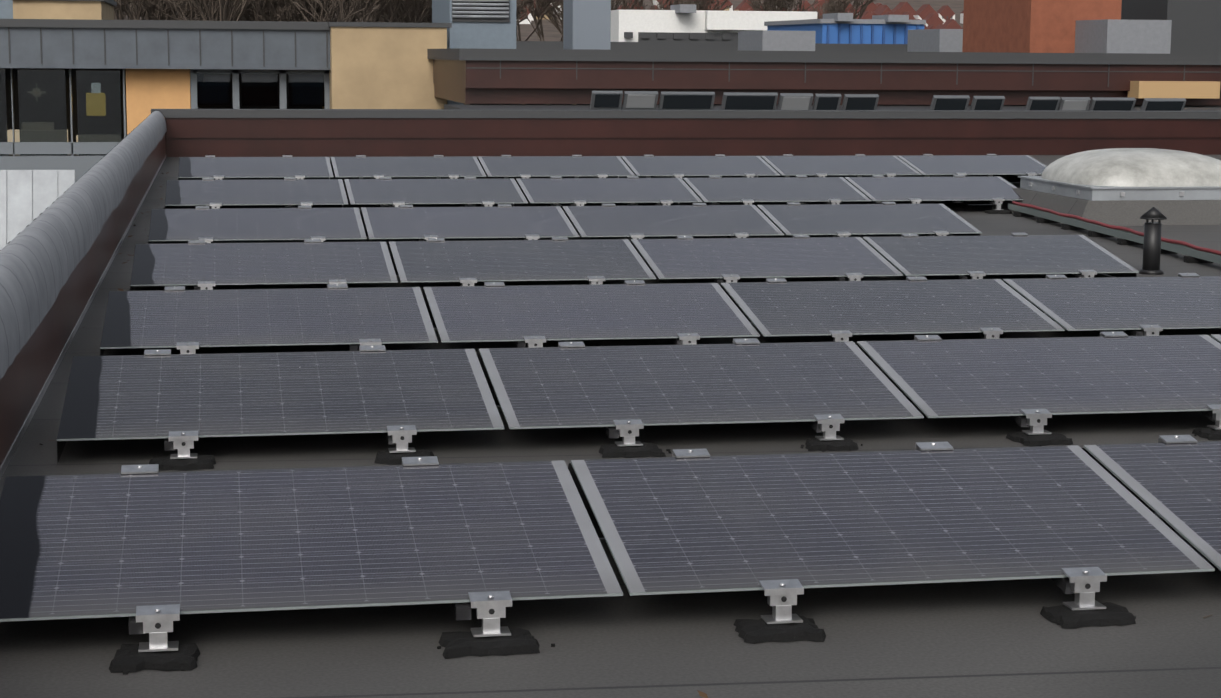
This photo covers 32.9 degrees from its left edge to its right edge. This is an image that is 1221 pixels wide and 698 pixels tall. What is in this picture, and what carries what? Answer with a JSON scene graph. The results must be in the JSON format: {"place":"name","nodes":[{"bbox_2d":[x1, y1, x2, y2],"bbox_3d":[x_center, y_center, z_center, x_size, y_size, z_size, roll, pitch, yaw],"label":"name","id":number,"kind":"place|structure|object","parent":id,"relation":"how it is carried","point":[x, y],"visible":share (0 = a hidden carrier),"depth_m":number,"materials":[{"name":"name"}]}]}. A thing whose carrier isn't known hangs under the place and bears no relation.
{"place":"outdoors","nodes":[
{"label":"outdoors","id":0,"kind":"place"},
{"bbox_2d":[0,170,74,249],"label":"wall panel","id":1,"kind":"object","parent":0,"point":[27,197],"depth_m":40.18,"materials":[{"name":"white metal"}]},
{"bbox_2d":[0,19,329,182],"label":"neighbour building","id":2,"kind":"structure","parent":0,"point":[81,97],"depth_m":43.79,"materials":[{"name":"metal"}]},
{"bbox_2d":[0,0,116,19],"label":"building","id":3,"kind":"structure","parent":2,"relation":"on","point":[63,9],"depth_m":48.71,"materials":[{"name":"beige paint"}]},
{"bbox_2d":[322,22,451,108],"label":"beige block","id":4,"kind":"structure","parent":2,"relation":"attached to","point":[381,65],"depth_m":43.81,"materials":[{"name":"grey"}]},
{"bbox_2d":[432,0,515,104],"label":"blue grey block with louvre","id":5,"kind":"structure","parent":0,"point":[483,24],"depth_m":47.04,"materials":[{"name":"grey metal"}]},
{"bbox_2d":[116,0,963,40],"bbox_3d":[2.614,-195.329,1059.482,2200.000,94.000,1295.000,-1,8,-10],"label":"hillside","id":6,"kind":"structure","parent":0,"point":[551,32],"depth_m":680.08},
{"bbox_2d":[519,0,963,28],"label":"hillside houses","id":7,"kind":"structure","parent":6,"relation":"on","point":[942,17],"depth_m":593.16,"materials":[{"name":"white paint"}]},
{"bbox_2d":[0,155,1220,697],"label":"roof deck","id":8,"kind":"structure","parent":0,"point":[986,639],"depth_m":5.73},
{"bbox_2d":[148,206,979,243],"bbox_3d":[-0.344,-1.030,17.355,6.870,0.247,1.138,-1,8,-10],"label":"mounting frame row","id":9,"kind":"object","parent":8,"relation":"on","point":[630,238],"visible":0.08,"depth_m":17.59,"materials":[{"name":"grey metal"}]},
{"bbox_2d":[148,204,981,240],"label":"solar panel row","id":10,"kind":"object","parent":9,"relation":"on","point":[222,224],"visible":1,"depth_m":17.24,"materials":[{"name":"grey glass"}]},
{"bbox_2d":[196,202,948,242],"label":"panel mounting brackets","id":11,"kind":"object","parent":8,"relation":"on","point":[641,236],"visible":0.21,"depth_m":17.18,"materials":[{"name":"metal"}]},
{"bbox_2d":[165,179,995,208],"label":"mounting frame row","id":12,"kind":"object","parent":8,"relation":"on","point":[359,206],"visible":0.08,"depth_m":21.02,"materials":[{"name":"grey metal"}]},
{"bbox_2d":[165,176,1022,205],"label":"solar panel row","id":13,"kind":"object","parent":12,"relation":"on","point":[454,191],"visible":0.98,"depth_m":20.48,"materials":[{"name":"grey glass"}]},
{"bbox_2d":[202,175,1011,213],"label":"panel mounting brackets","id":14,"kind":"object","parent":8,"relation":"on","point":[998,202],"visible":0.38,"depth_m":20.69,"materials":[{"name":"metal"}]},
{"bbox_2d":[178,157,1041,183],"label":"mounting frame row","id":15,"kind":"object","parent":8,"relation":"on","point":[1012,178],"visible":0.1,"depth_m":24.74,"materials":[{"name":"grey metal"}]},
{"bbox_2d":[178,155,1046,177],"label":"solar panel row","id":16,"kind":"object","parent":15,"relation":"on","point":[292,167],"visible":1,"depth_m":24.17,"materials":[{"name":"grey glass"}]},
{"bbox_2d":[205,154,1036,179],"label":"panel mounting brackets","id":17,"kind":"object","parent":8,"relation":"on","point":[604,176],"visible":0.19,"depth_m":24.13,"materials":[{"name":"metal"}]},
{"bbox_2d":[100,281,1142,355],"bbox_3d":[1.551,-0.208,11.721,8.590,0.240,1.138,-1,8,-10],"label":"mounting frame row","id":18,"kind":"object","parent":8,"relation":"on","point":[518,344],"visible":0.12,"depth_m":11.42,"materials":[{"name":"grey metal"}]},
{"bbox_2d":[100,276,1220,348],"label":"solar panel row","id":19,"kind":"object","parent":18,"relation":"on","point":[235,317],"visible":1,"depth_m":11.38,"materials":[{"name":"grey glass"}]},
{"bbox_2d":[40,172,1211,697],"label":"roof debris","id":20,"kind":"object","parent":8,"relation":"on","point":[702,694],"visible":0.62,"depth_m":8.29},
{"bbox_2d":[130,238,1136,290],"bbox_3d":[0.213,-0.592,14.343,6.870,0.239,1.138,-1,8,-10],"label":"mounting frame row","id":21,"kind":"object","parent":8,"relation":"on","point":[719,281],"visible":0.08,"depth_m":14.49,"materials":[{"name":"grey metal"}]},
{"bbox_2d":[130,235,1138,285],"bbox_3d":[0.225,-0.624,14.276,6.860,0.180,0.986,-1,8,-10],"label":"solar panel row","id":22,"kind":"object","parent":21,"relation":"on","point":[178,264],"visible":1,"depth_m":14.22,"materials":[{"name":"grey glass"}]},
{"bbox_2d":[57,337,1220,463],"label":"mounting frame row","id":23,"kind":"object","parent":8,"relation":"on","point":[613,431],"visible":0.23,"depth_m":8.50,"materials":[{"name":"grey metal"}]},
{"bbox_2d":[57,334,1220,440],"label":"solar panel row","id":24,"kind":"object","parent":23,"relation":"on","point":[204,395],"visible":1,"depth_m":8.66,"materials":[{"name":"grey glass"}]},
{"bbox_2d":[128,448,1155,634],"bbox_3d":[2.478,0.511,6.606,8.590,0.277,1.138,-1,8,-10],"label":"mounting frame row","id":25,"kind":"object","parent":8,"relation":"on","point":[462,611],"visible":0.12,"depth_m":5.86,"materials":[{"name":"grey metal"}]},
{"bbox_2d":[0,441,1220,621],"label":"solar panel row","id":26,"kind":"object","parent":25,"relation":"on","point":[110,545],"visible":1,"depth_m":6.03,"materials":[{"name":"grey glass"}]},
{"bbox_2d":[188,233,1096,289],"bbox_3d":[0.221,-0.597,14.281,6.311,0.270,1.328,-1,8,-10],"label":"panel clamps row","id":27,"kind":"object","parent":8,"relation":"on","point":[209,285],"visible":0.29,"depth_m":14.02,"materials":[{"name":"metal"}]},
{"bbox_2d":[109,435,1196,674],"bbox_3d":[2.454,0.506,6.543,8.057,0.308,1.300,-1,8,-10],"label":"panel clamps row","id":28,"kind":"object","parent":8,"relation":"on","point":[491,635],"visible":0.54,"depth_m":5.56,"materials":[{"name":"metal"}]},
{"bbox_2d":[144,331,1220,469],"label":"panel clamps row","id":29,"kind":"object","parent":8,"relation":"on","point":[628,445],"visible":0.54,"depth_m":8.22,"materials":[{"name":"metal"}]},
{"bbox_2d":[165,273,1199,353],"bbox_3d":[1.520,-0.212,11.648,8.065,0.271,1.299,-1,8,-10],"label":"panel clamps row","id":30,"kind":"object","parent":8,"relation":"on","point":[684,338],"visible":0.15,"depth_m":11.12,"materials":[{"name":"metal"}]},
{"bbox_2d":[151,109,1220,156],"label":"parapet","id":31,"kind":"structure","parent":8,"relation":"attached to","point":[336,132],"depth_m":31.89,"materials":[{"name":"brown"}]},
{"bbox_2d":[0,134,165,479],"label":"parapet cladding","id":32,"kind":"structure","parent":31,"relation":"attached to","point":[26,379],"depth_m":10.56,"materials":[{"name":"metal"}]},
{"bbox_2d":[0,111,166,378],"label":"parapet coping","id":33,"kind":"object","parent":31,"relation":"attached to","point":[43,254],"visible":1,"depth_m":10.83,"materials":[{"name":"grey metal"}]},
{"bbox_2d":[992,148,1220,225],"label":"skylight dome","id":34,"kind":"structure","parent":8,"relation":"on","point":[1122,186],"depth_m":19.72,"materials":[{"name":"plastic"}]},
{"bbox_2d":[1008,201,1220,263],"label":"cable tray","id":35,"kind":"object","parent":8,"relation":"on","point":[1192,252],"visible":0.94,"depth_m":17.78,"materials":[{"name":"galvanized metal"},{"name":"red plastic cable sheathing"},{"name":"rubber"}]},
{"bbox_2d":[1139,207,1166,274],"bbox_3d":[3.945,-0.792,15.074,0.192,0.487,0.192,-1,8,-10],"label":"vent pipe","id":36,"kind":"object","parent":8,"relation":"on","point":[1152,247],"visible":1,"depth_m":15.03,"materials":[{"name":"black"}]},
{"bbox_2d":[113,0,1134,105],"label":"bare trees","id":37,"kind":"object","parent":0,"point":[410,11],"visible":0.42,"depth_m":161.10,"materials":[{"name":"brown plant"}]},
{"bbox_2d":[427,48,1220,105],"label":"building","id":38,"kind":"structure","parent":0,"point":[521,76],"depth_m":39.51,"materials":[{"name":"brown brick"}]},
{"bbox_2d":[444,91,1220,110],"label":"windows","id":39,"kind":"structure","parent":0,"point":[632,100],"depth_m":36.72,"materials":[{"name":"grey glass"}]},
{"bbox_2d":[470,104,1217,105],"bbox_3d":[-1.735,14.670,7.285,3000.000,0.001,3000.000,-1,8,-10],"label":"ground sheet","id":40,"kind":"object","parent":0,"point":[777,104],"depth_m":643.64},
{"bbox_2d":[516,0,1220,53],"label":"distant buildings","id":41,"kind":"structure","parent":0,"point":[1116,26],"depth_m":58.24,"materials":[{"name":"white paint"}]},
{"bbox_2d":[563,0,610,49],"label":"grey pillar","id":42,"kind":"structure","parent":41,"relation":"on","point":[586,24],"depth_m":53.55,"materials":[{"name":"grey"}]}
]}

